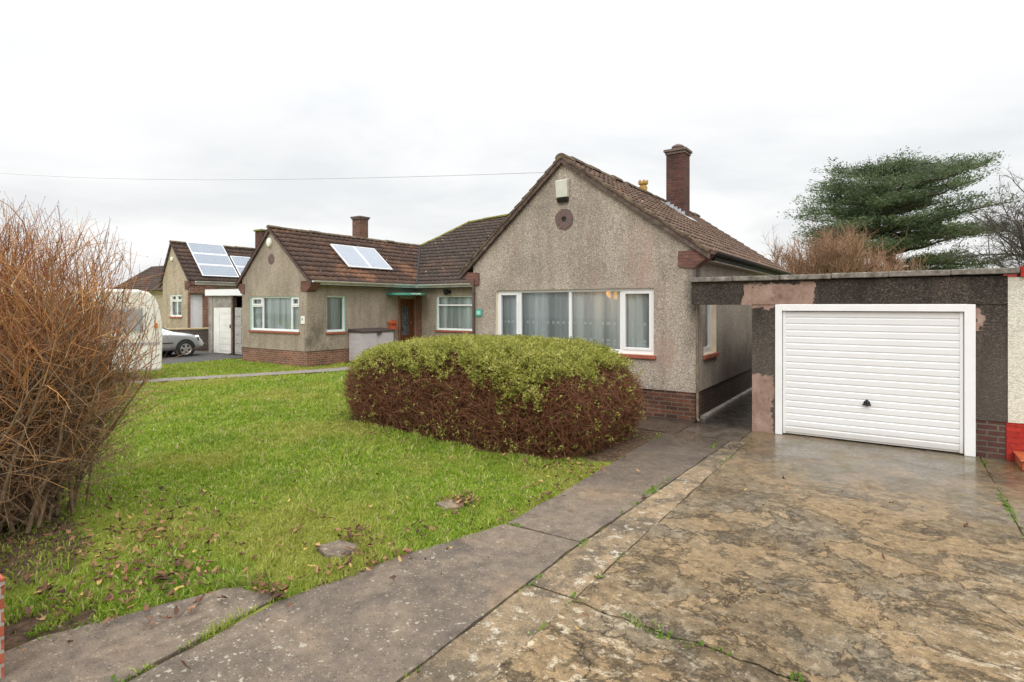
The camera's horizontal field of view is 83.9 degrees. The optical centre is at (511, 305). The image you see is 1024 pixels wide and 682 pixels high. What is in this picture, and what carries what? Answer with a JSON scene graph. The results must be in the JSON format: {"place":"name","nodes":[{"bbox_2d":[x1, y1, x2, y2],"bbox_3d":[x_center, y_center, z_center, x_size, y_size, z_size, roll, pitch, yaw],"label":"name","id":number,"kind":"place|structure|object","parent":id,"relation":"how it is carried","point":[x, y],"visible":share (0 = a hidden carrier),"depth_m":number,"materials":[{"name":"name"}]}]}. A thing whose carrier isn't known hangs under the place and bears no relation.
{"place":"outdoors","nodes":[
{"label":"outdoors","id":0,"kind":"place"},
{"bbox_2d":[162,351,241,363],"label":"neighbour driveway","id":1,"kind":"structure","parent":0,"point":[197,356],"depth_m":22.18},
{"bbox_2d":[162,327,202,356],"bbox_3d":[-14.386,1.341,21.802,1.997,1.478,4.620,0,0,34],"label":"car","id":2,"kind":"object","parent":1,"relation":"on","point":[182,343],"visible":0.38,"depth_m":22.42,"materials":[{"name":"grey paint"}]},
{"bbox_2d":[205,289,241,354],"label":"garage","id":3,"kind":"structure","parent":1,"relation":"on","point":[225,320],"depth_m":23.82,"materials":[{"name":"concrete"}]},
{"bbox_2d":[214,307,230,353],"bbox_3d":[-12.146,1.055,23.946,1.440,1.930,0.080,0,0,34],"label":"door","id":4,"kind":"structure","parent":3,"relation":"in","point":[222,315],"depth_m":23.93,"materials":[{"name":"white paint"}]},
{"bbox_2d":[112,363,382,383],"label":"garden path","id":5,"kind":"structure","parent":0,"point":[255,374],"depth_m":16.73,"materials":[{"name":"grey concrete"}]},
{"bbox_2d":[0,354,662,679],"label":"lawn","id":6,"kind":"structure","parent":0,"point":[28,623],"depth_m":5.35,"materials":[{"name":"plant"}]},
{"bbox_2d":[0,574,4,677],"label":"garden wall","id":7,"kind":"structure","parent":6,"relation":"on","point":[2,581],"depth_m":3.12,"materials":[{"name":"brick"}]},
{"bbox_2d":[1,288,161,376],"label":"caravan","id":8,"kind":"object","parent":6,"relation":"on","point":[155,309],"visible":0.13,"depth_m":15.49,"materials":[{"name":"white plastic"}]},
{"bbox_2d":[93,309,141,331],"bbox_3d":[-10.391,0.400,14.976,0.018,0.600,1.210,0,0,34],"label":"window","id":9,"kind":"structure","parent":8,"relation":"in","point":[137,327],"depth_m":15.26,"materials":[{"name":"grey glass"}]},
{"bbox_2d":[0,192,204,540],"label":"bush","id":10,"kind":"object","parent":6,"relation":"on","point":[52,386],"visible":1,"depth_m":5.27,"materials":[{"name":"brown plant"}]},
{"bbox_2d":[316,539,357,559],"bbox_3d":[-1.461,2.055,4.773,0.354,0.050,0.280,0,0,34],"label":"stepping stone","id":11,"kind":"object","parent":6,"relation":"on","point":[334,548],"visible":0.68,"depth_m":4.75,"materials":[{"name":"stone"}]},
{"bbox_2d":[348,328,395,362],"bbox_3d":[-5.100,1.450,20.846,0.750,1.199,1.640,0,0,34],"label":"storage box","id":12,"kind":"object","parent":6,"relation":"on","point":[361,339],"visible":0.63,"depth_m":20.36,"materials":[{"name":"plastic"}]},
{"bbox_2d":[363,332,392,352],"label":"doors","id":13,"kind":"structure","parent":12,"relation":"in","point":[370,339],"depth_m":20.55,"materials":[{"name":"plastic"}]},
{"bbox_2d":[388,320,397,329],"bbox_3d":[-4.619,0.775,22.089,0.190,0.390,0.380,0,0,34],"label":"mailbox","id":14,"kind":"object","parent":12,"relation":"on","point":[392,324],"visible":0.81,"depth_m":22.02,"materials":[{"name":"orange plastic"}]},
{"bbox_2d":[235,180,647,366],"bbox_3d":[0.593,-1.474,22.697,17.600,7.048,14.704,0,0,34],"label":"bungalow","id":15,"kind":"object","parent":6,"relation":"on","point":[287,279],"visible":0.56,"depth_m":20.84,"materials":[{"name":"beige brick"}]},
{"bbox_2d":[266,238,271,246],"bbox_3d":[-8.572,-2.210,20.071,0.240,0.320,0.100,0,0,34],"label":"alarm box","id":16,"kind":"object","parent":15,"relation":"attached to","point":[268,242],"visible":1,"depth_m":20.03,"materials":[{"name":"white plastic"}]},
{"bbox_2d":[248,296,299,333],"bbox_3d":[-8.323,0.312,20.073,2.970,1.325,0.274,0,0,34],"label":"window","id":17,"kind":"structure","parent":15,"relation":"in","point":[276,314],"depth_m":20.20,"materials":[{"name":"white plastic"}]},
{"bbox_2d":[301,316,304,323],"bbox_3d":[-7.001,0.500,19.056,0.200,0.260,0.026,0,0,34],"label":"number plate","id":18,"kind":"object","parent":15,"relation":"attached to","point":[302,319],"visible":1,"depth_m":19.03,"materials":[{"name":"white plastic"}]},
{"bbox_2d":[325,296,346,333],"bbox_3d":[-6.239,0.317,20.016,0.270,1.375,0.890,0,0,34],"label":"window","id":19,"kind":"structure","parent":15,"relation":"in","point":[335,304],"depth_m":20.14,"materials":[{"name":"white plastic"}]},
{"bbox_2d":[330,244,370,268],"bbox_3d":[-6.081,-1.842,21.513,1.088,0.920,1.070,0,0,34],"label":"solar panel","id":20,"kind":"object","parent":15,"relation":"attached to","point":[351,256],"visible":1,"depth_m":21.46,"materials":[{"name":"blue glass"}]},
{"bbox_2d":[353,246,392,269],"bbox_3d":[-5.471,-1.842,22.417,1.088,0.920,1.070,0,0,34],"label":"solar panel","id":21,"kind":"object","parent":15,"relation":"attached to","point":[373,258],"visible":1,"depth_m":22.38,"materials":[{"name":"blue glass"}]},
{"bbox_2d":[386,293,424,295],"bbox_3d":[-3.962,-0.432,22.322,1.016,0.085,1.680,0,0,34],"label":"door canopy","id":22,"kind":"object","parent":15,"relation":"attached to","point":[416,294],"visible":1,"depth_m":21.85,"materials":[{"name":"green plastic"}]},
{"bbox_2d":[400,299,413,341],"bbox_3d":[-4.286,0.890,22.951,0.085,2.280,0.860,0,0,34],"label":"front door","id":23,"kind":"structure","parent":15,"relation":"in","point":[406,305],"depth_m":23.00,"materials":[{"name":"brown wood"}]},
{"bbox_2d":[443,289,450,294],"bbox_3d":[-2.540,-0.508,22.222,0.243,0.246,0.292,0,0,34],"label":"wall lamp","id":24,"kind":"object","parent":15,"relation":"attached to","point":[446,291],"visible":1,"depth_m":22.13,"materials":[{"name":"black plastic"}]},
{"bbox_2d":[435,295,471,332],"bbox_3d":[-2.071,0.322,22.189,2.250,1.465,0.274,0,0,34],"label":"window","id":25,"kind":"structure","parent":15,"relation":"in","point":[454,312],"depth_m":22.40,"materials":[{"name":"white plastic"}]},
{"bbox_2d":[436,499,463,511],"bbox_3d":[-0.605,2.055,5.835,0.251,0.050,0.268,0,0,-38],"label":"stepping stone","id":26,"kind":"object","parent":6,"relation":"on","point":[453,505],"visible":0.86,"depth_m":5.80,"materials":[{"name":"stone"}]},
{"bbox_2d":[0,423,967,668],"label":"fallen leaves","id":27,"kind":"object","parent":6,"relation":"on","point":[46,584],"visible":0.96,"depth_m":4.56,"materials":[{"name":"brown plant"}]},
{"bbox_2d":[339,332,645,458],"bbox_3d":[-0.540,1.547,9.798,5.592,2.205,3.064,0,0,34],"label":"hedge","id":28,"kind":"object","parent":6,"relation":"on","point":[570,392],"visible":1,"depth_m":8.37,"materials":[{"name":"green plant"}]},
{"bbox_2d":[0,0,1023,288],"label":"sky","id":29,"kind":"structure","parent":0,"point":[213,95],"materials":[{"name":"white"}]},
{"bbox_2d":[128,423,1021,681],"bbox_3d":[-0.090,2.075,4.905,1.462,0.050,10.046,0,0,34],"label":"path","id":30,"kind":"structure","parent":0,"point":[376,624],"depth_m":3.97,"materials":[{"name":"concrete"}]},
{"bbox_2d":[15,432,1023,681],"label":"weeds","id":31,"kind":"object","parent":30,"relation":"on","point":[795,674],"visible":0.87,"depth_m":3.71,"materials":[{"name":"green plant"}]},
{"bbox_2d":[195,349,980,458],"bbox_3d":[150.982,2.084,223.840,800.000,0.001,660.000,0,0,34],"label":"ground","id":32,"kind":"structure","parent":0,"point":[205,350],"depth_m":10.20,"materials":[{"name":"grey concrete"}]},
{"bbox_2d":[0,586,274,681],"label":"flagstone","id":33,"kind":"object","parent":32,"relation":"on","point":[120,647],"visible":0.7,"depth_m":3.45,"materials":[{"name":"concrete"}]},
{"bbox_2d":[401,441,745,681],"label":"kerb strip","id":34,"kind":"object","parent":32,"relation":"on","point":[486,647],"visible":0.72,"depth_m":4.06,"materials":[{"name":"concrete"}]},
{"bbox_2d":[525,392,751,441],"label":"front path","id":35,"kind":"structure","parent":0,"point":[732,422],"depth_m":9.79,"materials":[{"name":"concrete"}]},
{"bbox_2d":[484,431,1023,681],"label":"driveway","id":36,"kind":"structure","parent":0,"point":[936,594],"depth_m":4.20,"materials":[{"name":"concrete"}]},
{"bbox_2d":[689,267,1019,459],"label":"garage","id":37,"kind":"structure","parent":36,"relation":"on","point":[916,359],"depth_m":8.33,"materials":[{"name":"pebbledash render"},{"name":"white steel"},{"name":"white paint"}]},
{"bbox_2d":[783,311,962,452],"bbox_3d":[5.241,1.064,8.423,2.254,1.932,0.093,0,0,34],"label":"garage door","id":38,"kind":"structure","parent":37,"relation":"in","point":[890,378],"depth_m":8.37,"materials":[{"name":"white metal"}]},
{"bbox_2d":[981,457,1023,533],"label":"side driveway","id":39,"kind":"structure","parent":0,"point":[1007,476],"depth_m":6.62,"materials":[{"name":"concrete"}]},
{"bbox_2d":[1003,266,1023,460],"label":"side garage","id":40,"kind":"structure","parent":39,"relation":"on","point":[1015,381],"depth_m":7.47,"materials":[{"name":"beige paint"}]},
{"bbox_2d":[1013,451,1023,470],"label":"step","id":41,"kind":"structure","parent":39,"relation":"on","point":[1019,458],"depth_m":7.24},
{"label":"field","id":42,"kind":"structure","parent":0,"visible":0},
{"bbox_2d":[115,266,163,326],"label":"bungalow","id":43,"kind":"object","parent":42,"relation":"on","point":[152,284],"visible":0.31,"depth_m":43.63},
{"bbox_2d":[165,328,208,349],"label":"garden wall","id":44,"kind":"structure","parent":42,"relation":"on","point":[203,333],"depth_m":26.29,"materials":[{"name":"concrete"}]},
{"bbox_2d":[159,229,265,327],"bbox_3d":[-13.495,-1.070,31.855,3.098,6.240,10.314,0,0,34],"label":"bungalow","id":45,"kind":"object","parent":42,"relation":"on","point":[183,269],"visible":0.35,"depth_m":27.67,"materials":[{"name":"beige concrete"}]},
{"bbox_2d":[169,294,181,317],"bbox_3d":[-16.269,0.027,27.723,1.220,1.195,0.273,0,0,34],"label":"window","id":46,"kind":"structure","parent":45,"relation":"in","point":[177,307],"depth_m":27.79,"materials":[{"name":"white plastic"}]},
{"bbox_2d":[190,295,201,327],"bbox_3d":[-15.208,0.525,27.374,0.070,2.050,0.620,0,0,34],"label":"door","id":47,"kind":"structure","parent":45,"relation":"in","point":[195,300],"depth_m":27.36,"materials":[{"name":"white plastic"}]},
{"bbox_2d":[186,242,226,254],"bbox_3d":[-15.477,-2.855,28.937,0.546,0.592,1.830,0,0,34],"label":"solar panel","id":48,"kind":"object","parent":45,"relation":"attached to","point":[205,248],"visible":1,"depth_m":28.89,"materials":[{"name":"blue glass"}]},
{"bbox_2d":[191,253,232,265],"bbox_3d":[-15.040,-2.277,28.642,0.546,0.592,1.830,0,0,34],"label":"solar panel","id":49,"kind":"object","parent":45,"relation":"attached to","point":[212,259],"visible":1,"depth_m":28.59,"materials":[{"name":"blue glass"}]},
{"bbox_2d":[197,264,238,277],"bbox_3d":[-14.604,-1.700,28.348,0.546,0.592,1.830,0,0,34],"label":"solar panel","id":50,"kind":"object","parent":45,"relation":"attached to","point":[217,271],"visible":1,"depth_m":28.29,"materials":[{"name":"blue glass"}]},
{"bbox_2d":[230,256,249,266],"bbox_3d":[-13.953,-2.277,30.255,0.546,0.592,1.840,0,0,34],"label":"solar panel","id":51,"kind":"object","parent":45,"relation":"attached to","point":[238,261],"visible":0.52,"depth_m":29.80,"materials":[{"name":"blue glass"}]},
{"bbox_2d":[236,266,243,274],"bbox_3d":[-13.516,-1.700,29.960,0.546,0.592,1.840,0,0,34],"label":"solar panel","id":52,"kind":"object","parent":45,"relation":"attached to","point":[240,269],"visible":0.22,"depth_m":29.36,"materials":[{"name":"blue glass"}]},
{"bbox_2d":[458,144,794,421],"bbox_3d":[3.794,-1.176,15.290,5.709,6.452,9.504,0,0,34],"label":"bungalow","id":53,"kind":"object","parent":42,"relation":"on","point":[611,261],"visible":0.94,"depth_m":11.34,"materials":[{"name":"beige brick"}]},
{"bbox_2d":[4,172,544,179],"bbox_3d":[-13.076,-4.739,20.062,32.159,3.868,0.010,0,0,30],"label":"overhead cable","id":54,"kind":"object","parent":53,"relation":"attached to","point":[280,179],"visible":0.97,"depth_m":16.38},
{"bbox_2d":[476,309,481,315],"bbox_3d":[-0.740,0.170,12.726,0.180,0.160,0.021,0,0,34],"label":"number plate","id":55,"kind":"object","parent":53,"relation":"attached to","point":[478,312],"visible":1,"depth_m":12.71,"materials":[{"name":"green plastic"}]},
{"bbox_2d":[555,179,568,202],"bbox_3d":[1.012,-2.313,11.479,0.260,0.466,0.124,0,0,34],"label":"alarm box","id":56,"kind":"object","parent":53,"relation":"attached to","point":[562,190],"visible":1,"depth_m":11.43,"materials":[{"name":"white plastic"}]},
{"bbox_2d":[498,288,655,358],"bbox_3d":[1.177,0.317,11.554,3.670,1.355,0.274,0,0,34],"label":"window","id":57,"kind":"structure","parent":53,"relation":"in","point":[622,319],"depth_m":11.44,"materials":[{"name":"white plastic"}]},
{"bbox_2d":[703,305,718,359],"bbox_3d":[3.689,0.352,10.864,0.273,1.285,1.000,0,0,34],"label":"window","id":58,"kind":"structure","parent":53,"relation":"in","point":[706,308],"depth_m":11.17,"materials":[{"name":"white plastic"}]},
{"bbox_2d":[761,217,930,274],"bbox_3d":[15.718,-1.149,28.340,8.820,6.419,6.717,0,0,34],"label":"shrub","id":59,"kind":"object","parent":42,"relation":"on","point":[821,258],"visible":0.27,"depth_m":26.96,"materials":[{"name":"brown plant"}]},
{"bbox_2d":[777,145,1023,270],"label":"cedar tree","id":60,"kind":"object","parent":42,"relation":"on","point":[894,195],"visible":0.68,"depth_m":37.44,"materials":[{"name":"green plant"}]},
{"bbox_2d":[935,163,1023,268],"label":"bare tree","id":61,"kind":"object","parent":42,"relation":"on","point":[1017,232],"visible":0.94,"depth_m":31.16,"materials":[{"name":"brown plant"}]}
]}

